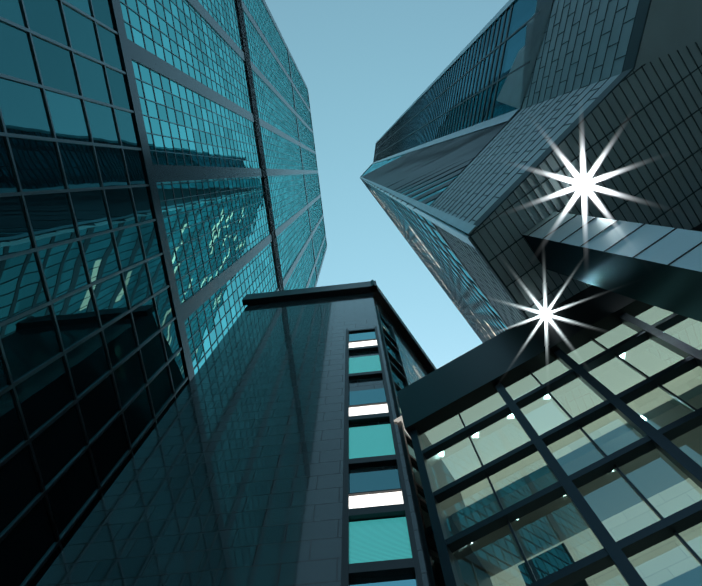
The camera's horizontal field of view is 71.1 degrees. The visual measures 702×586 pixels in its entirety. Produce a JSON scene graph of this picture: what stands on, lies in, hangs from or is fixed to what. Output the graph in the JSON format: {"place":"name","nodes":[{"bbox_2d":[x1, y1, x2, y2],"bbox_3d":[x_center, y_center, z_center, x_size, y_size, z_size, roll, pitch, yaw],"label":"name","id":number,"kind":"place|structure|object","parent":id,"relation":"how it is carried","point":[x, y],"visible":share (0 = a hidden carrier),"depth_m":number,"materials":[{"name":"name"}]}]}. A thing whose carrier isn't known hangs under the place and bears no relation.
{"place":"outdoors","nodes":[
{"label":"outdoors","id":0,"kind":"place"},
{"bbox_2d":[265,0,508,368],"label":"sky","id":1,"kind":"structure","parent":0,"point":[362,64],"materials":[{"name":"blue"}]},
{"bbox_2d":[420,433,492,585],"bbox_3d":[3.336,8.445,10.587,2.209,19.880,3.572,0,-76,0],"label":"atrium end wall","id":2,"kind":"structure","parent":0,"point":[467,570],"depth_m":15.03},
{"bbox_2d":[394,306,701,479],"bbox_3d":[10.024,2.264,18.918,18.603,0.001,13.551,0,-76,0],"label":"ceiling","id":3,"kind":"structure","parent":0,"point":[457,427],"depth_m":19.34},
{"bbox_2d":[438,353,624,542],"bbox_3d":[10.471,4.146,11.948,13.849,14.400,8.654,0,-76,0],"label":"ceiling lights","id":4,"kind":"object","parent":3,"relation":"attached to","point":[474,435],"depth_m":19.54},
{"bbox_2d":[397,224,701,436],"bbox_3d":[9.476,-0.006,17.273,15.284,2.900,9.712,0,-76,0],"label":"roof fascia","id":5,"kind":"structure","parent":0,"point":[517,352],"depth_m":17.07,"materials":[{"name":"black metal"}]},
{"bbox_2d":[410,313,701,585],"bbox_3d":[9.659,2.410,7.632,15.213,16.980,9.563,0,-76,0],"label":"atrium frames","id":6,"kind":"structure","parent":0,"point":[617,554],"depth_m":11.80,"materials":[{"name":"black metal"}]},
{"bbox_2d":[422,306,701,585],"bbox_3d":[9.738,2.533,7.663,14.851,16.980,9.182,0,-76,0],"label":"window glass","id":7,"kind":"object","parent":6,"relation":"in","point":[580,467],"depth_m":11.99,"materials":[{"name":"glass"}]},
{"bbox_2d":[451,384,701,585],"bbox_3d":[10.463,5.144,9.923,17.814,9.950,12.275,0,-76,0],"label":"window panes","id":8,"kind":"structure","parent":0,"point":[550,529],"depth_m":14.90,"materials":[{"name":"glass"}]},
{"bbox_3d":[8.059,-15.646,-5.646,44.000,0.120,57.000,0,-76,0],"label":"plaza pavement","id":9,"kind":"structure","parent":0,"visible":0},
{"bbox_2d":[36,292,429,585],"bbox_3d":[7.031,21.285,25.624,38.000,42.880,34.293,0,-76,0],"label":"granite building","id":10,"kind":"structure","parent":9,"relation":"on","point":[231,474],"depth_m":17.34,"materials":[{"name":"black stone"}]},
{"bbox_2d":[242,280,435,372],"bbox_3d":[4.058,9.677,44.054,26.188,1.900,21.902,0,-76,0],"label":"roof edge","id":11,"kind":"object","parent":10,"relation":"attached to","point":[313,292],"visible":0.68,"depth_m":41.08,"materials":[{"name":"black metal"}]},
{"bbox_2d":[349,340,402,508],"bbox_3d":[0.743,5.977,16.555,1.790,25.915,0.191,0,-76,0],"label":"lit building windows","id":12,"kind":"structure","parent":10,"relation":"attached to","point":[379,499],"depth_m":15.27,"materials":[{"name":"white glass"}]},
{"bbox_2d":[341,305,438,585],"bbox_3d":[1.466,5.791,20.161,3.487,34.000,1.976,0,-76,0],"label":"window frames","id":13,"kind":"structure","parent":10,"relation":"attached to","point":[380,568],"depth_m":15.40,"materials":[{"name":"black metal"}]},
{"bbox_2d":[349,355,411,563],"bbox_3d":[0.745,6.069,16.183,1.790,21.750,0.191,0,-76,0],"label":"building corner blinds","id":14,"kind":"object","parent":13,"relation":"in","point":[378,540],"visible":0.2,"depth_m":13.99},
{"bbox_2d":[349,330,416,585],"bbox_3d":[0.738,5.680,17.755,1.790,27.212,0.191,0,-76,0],"label":"window panes","id":15,"kind":"structure","parent":13,"relation":"in","point":[374,480],"depth_m":16.01,"materials":[{"name":"blue glass"}]},
{"bbox_2d":[379,312,445,585],"bbox_3d":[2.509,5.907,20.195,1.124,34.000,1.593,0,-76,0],"label":"side windows","id":16,"kind":"structure","parent":10,"relation":"attached to","point":[398,379],"depth_m":17.52,"materials":[{"name":"black glass"}]},
{"bbox_2d":[462,367,701,585],"bbox_3d":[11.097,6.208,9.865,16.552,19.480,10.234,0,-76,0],"label":"ceiling","id":17,"kind":"structure","parent":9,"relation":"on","point":[689,482],"depth_m":14.77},
{"bbox_2d":[518,543,588,585],"bbox_3d":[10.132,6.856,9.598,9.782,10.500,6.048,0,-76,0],"label":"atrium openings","id":18,"kind":"object","parent":17,"relation":"in","point":[557,565],"depth_m":14.88,"materials":[{"name":"glass"}]},
{"bbox_2d":[523,235,701,321],"bbox_3d":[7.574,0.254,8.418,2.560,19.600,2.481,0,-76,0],"label":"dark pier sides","id":19,"kind":"object","parent":9,"relation":"on","point":[675,289],"visible":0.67,"depth_m":12.44,"materials":[{"name":"black metal"}]},
{"bbox_2d":[522,212,701,271],"bbox_3d":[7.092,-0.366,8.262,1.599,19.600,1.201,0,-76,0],"label":"panels","id":20,"kind":"object","parent":19,"relation":"attached to","point":[672,246],"visible":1,"depth_m":12.47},
{"bbox_2d":[528,212,701,264],"bbox_3d":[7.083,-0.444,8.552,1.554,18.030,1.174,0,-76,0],"label":"panel joints","id":21,"kind":"object","parent":20,"relation":"attached to","point":[620,239],"visible":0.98,"depth_m":12.66,"materials":[{"name":"grey metal"}]},
{"bbox_3d":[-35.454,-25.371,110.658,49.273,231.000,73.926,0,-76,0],"label":"tower body","id":22,"kind":"object","parent":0,"visible":0},
{"bbox_2d":[0,0,187,585],"bbox_3d":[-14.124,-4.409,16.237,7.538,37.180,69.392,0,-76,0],"label":"glass facade","id":23,"kind":"structure","parent":22,"relation":"attached to","point":[30,342],"depth_m":23.78,"materials":[{"name":"teal glass"}]},
{"bbox_2d":[0,0,187,585],"bbox_3d":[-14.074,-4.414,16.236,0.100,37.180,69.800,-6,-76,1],"label":"tower mullions","id":24,"kind":"object","parent":23,"relation":"attached to","point":[12,388],"visible":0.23,"depth_m":23.86,"materials":[{"name":"grey metal"}]},
{"bbox_2d":[110,0,326,383],"bbox_3d":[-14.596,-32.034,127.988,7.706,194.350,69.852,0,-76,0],"label":"facade beams","id":25,"kind":"structure","parent":22,"relation":"attached to","point":[130,50],"depth_m":43.76,"materials":[{"name":"blue"}]},
{"bbox_2d":[120,0,325,369],"bbox_3d":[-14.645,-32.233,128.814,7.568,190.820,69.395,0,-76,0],"label":"window mullions","id":26,"kind":"object","parent":25,"relation":"attached to","point":[235,155],"depth_m":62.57,"materials":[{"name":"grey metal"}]},
{"bbox_2d":[120,0,326,373],"bbox_3d":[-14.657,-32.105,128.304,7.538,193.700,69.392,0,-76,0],"label":"glass facade","id":27,"kind":"structure","parent":22,"relation":"attached to","point":[151,105],"depth_m":53.19,"materials":[{"name":"teal glass"}]},
{"bbox_2d":[235,0,283,290],"bbox_3d":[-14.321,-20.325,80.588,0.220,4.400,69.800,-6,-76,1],"label":"vertical column","id":28,"kind":"structure","parent":22,"relation":"attached to","point":[258,132],"depth_m":78.98,"materials":[{"name":"black metal"}]},
{"bbox_3d":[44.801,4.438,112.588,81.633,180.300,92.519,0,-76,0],"label":"tower body","id":29,"kind":"object","parent":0,"visible":0},
{"bbox_2d":[361,154,467,205],"bbox_3d":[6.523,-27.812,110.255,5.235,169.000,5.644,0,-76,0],"label":"glass panes","id":30,"kind":"structure","parent":29,"relation":"attached to","point":[373,167],"depth_m":37.06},
{"bbox_2d":[360,145,482,342],"bbox_3d":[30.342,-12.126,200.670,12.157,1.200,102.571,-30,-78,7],"label":"trim","id":31,"kind":"structure","parent":29,"relation":"on","point":[407,241],"depth_m":197.49,"materials":[{"name":"blue"}]},
{"bbox_2d":[364,182,507,341],"bbox_3d":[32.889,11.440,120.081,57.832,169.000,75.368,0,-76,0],"label":"glass tower face","id":32,"kind":"object","parent":29,"relation":"on","point":[456,266],"visible":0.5,"depth_m":48.65},
{"bbox_2d":[361,3,519,342],"bbox_3d":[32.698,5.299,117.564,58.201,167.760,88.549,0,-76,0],"label":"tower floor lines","id":33,"kind":"object","parent":29,"relation":"attached to","point":[432,161],"visible":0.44,"depth_m":44.76,"materials":[{"name":"grey metal"}]},
{"bbox_2d":[360,0,520,248],"bbox_3d":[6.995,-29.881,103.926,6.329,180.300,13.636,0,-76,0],"label":"tower corner fins","id":34,"kind":"object","parent":29,"relation":"attached to","point":[462,226],"visible":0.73,"depth_m":33.65,"materials":[{"name":"grey metal"}]},
{"bbox_2d":[363,11,539,341],"bbox_3d":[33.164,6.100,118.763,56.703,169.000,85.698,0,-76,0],"label":"window frames","id":35,"kind":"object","parent":29,"relation":"attached to","point":[500,79],"visible":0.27,"depth_m":55.33,"materials":[{"name":"grey metal"}]},
{"bbox_2d":[372,192,495,336],"bbox_3d":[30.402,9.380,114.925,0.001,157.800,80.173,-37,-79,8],"label":"tower lit floors","id":36,"kind":"structure","parent":35,"relation":"attached to","point":[434,264],"depth_m":80.61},
{"bbox_2d":[375,0,536,160],"bbox_3d":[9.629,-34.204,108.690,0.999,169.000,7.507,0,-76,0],"label":"tower glass end face","id":37,"kind":"object","parent":29,"relation":"attached to","point":[523,11],"visible":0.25,"depth_m":37.63},
{"bbox_2d":[430,0,638,326],"bbox_3d":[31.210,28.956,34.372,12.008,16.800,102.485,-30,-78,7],"label":"building wall","id":38,"kind":"structure","parent":29,"relation":"attached to","point":[515,90],"depth_m":22.07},
{"bbox_2d":[427,0,651,327],"bbox_3d":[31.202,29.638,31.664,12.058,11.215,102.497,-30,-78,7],"label":"wall panel joints","id":39,"kind":"object","parent":38,"relation":"attached to","point":[636,35],"visible":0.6,"depth_m":18.98,"materials":[{"name":"black"}]},
{"bbox_2d":[471,0,701,319],"bbox_3d":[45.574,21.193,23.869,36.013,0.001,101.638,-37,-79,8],"label":"building wall","id":40,"kind":"structure","parent":29,"relation":"attached to","point":[672,27],"depth_m":17.35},
{"bbox_2d":[470,42,701,319],"bbox_3d":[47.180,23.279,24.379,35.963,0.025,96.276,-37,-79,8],"label":"wall panel joints","id":41,"kind":"object","parent":40,"relation":"attached to","point":[651,102],"visible":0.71,"depth_m":17.39,"materials":[{"name":"black"}]}
]}

